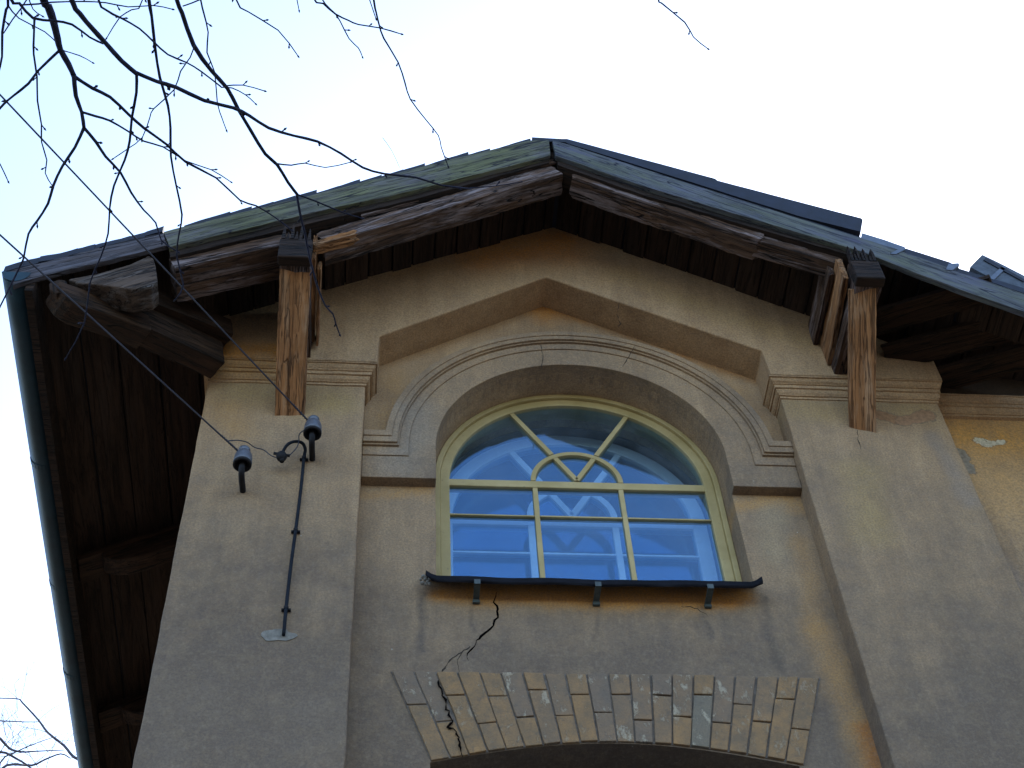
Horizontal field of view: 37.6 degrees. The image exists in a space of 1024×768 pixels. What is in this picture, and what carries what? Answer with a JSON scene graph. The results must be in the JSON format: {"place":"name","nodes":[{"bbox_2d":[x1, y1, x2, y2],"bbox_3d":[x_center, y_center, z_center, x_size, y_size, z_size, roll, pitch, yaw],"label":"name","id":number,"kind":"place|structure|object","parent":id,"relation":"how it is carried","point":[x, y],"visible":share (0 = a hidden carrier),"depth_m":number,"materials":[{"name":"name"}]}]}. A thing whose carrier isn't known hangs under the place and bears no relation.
{"place":"outdoors","nodes":[
{"label":"outdoors","id":0,"kind":"place"},
{"bbox_2d":[0,0,1023,767],"label":"sky","id":1,"kind":"structure","parent":0,"point":[905,118],"materials":[{"name":"white"}]},
{"label":"ground","id":2,"kind":"structure","parent":0,"visible":0},
{"bbox_2d":[0,643,76,767],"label":"bare tree","id":3,"kind":"object","parent":2,"relation":"on","point":[14,763],"visible":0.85,"depth_m":15.74,"materials":[{"name":"brown plant"}]},
{"bbox_2d":[0,0,709,360],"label":"bare tree","id":4,"kind":"object","parent":2,"relation":"on","point":[52,18],"visible":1,"depth_m":4.14,"materials":[{"name":"brown plant"}]},
{"bbox_2d":[2,137,1023,767],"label":"gabled house","id":5,"kind":"structure","parent":2,"relation":"on","point":[624,461],"depth_m":6.05,"materials":[{"name":"paint"}]},
{"bbox_2d":[233,445,251,492],"bbox_3d":[-0.995,0.317,5.568,0.070,0.139,0.157,2,-53,-5],"label":"insulator","id":6,"kind":"object","parent":5,"relation":"attached to","point":[242,462],"visible":1,"depth_m":5.53,"materials":[{"name":"grey ceramic"}]},
{"bbox_2d":[0,234,276,457],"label":"overhead wire","id":7,"kind":"object","parent":6,"relation":"attached to","point":[115,339],"visible":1,"depth_m":5.23,"materials":[{"name":"black metal"}]},
{"bbox_2d":[273,440,307,635],"bbox_3d":[-0.813,0.516,5.368,0.143,0.971,0.055,28,-59,-22],"label":"conduit","id":8,"kind":"object","parent":5,"relation":"attached to","point":[282,456],"visible":1,"depth_m":5.44,"materials":[{"name":"black metal"}]},
{"bbox_2d":[303,415,321,461],"bbox_3d":[-0.760,0.209,5.742,0.070,0.139,0.157,2,-53,-5],"label":"insulator","id":9,"kind":"object","parent":5,"relation":"attached to","point":[312,431],"visible":1,"depth_m":5.70,"materials":[{"name":"grey ceramic"}]},
{"bbox_2d":[0,94,307,454],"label":"overhead wire","id":10,"kind":"object","parent":9,"relation":"attached to","point":[138,241],"visible":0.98,"depth_m":5.25,"materials":[{"name":"black metal"}]},
{"bbox_2d":[435,394,741,581],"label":"window","id":11,"kind":"structure","parent":5,"relation":"in","point":[546,502],"depth_m":6.25,"materials":[{"name":"blue glass"}]}
]}

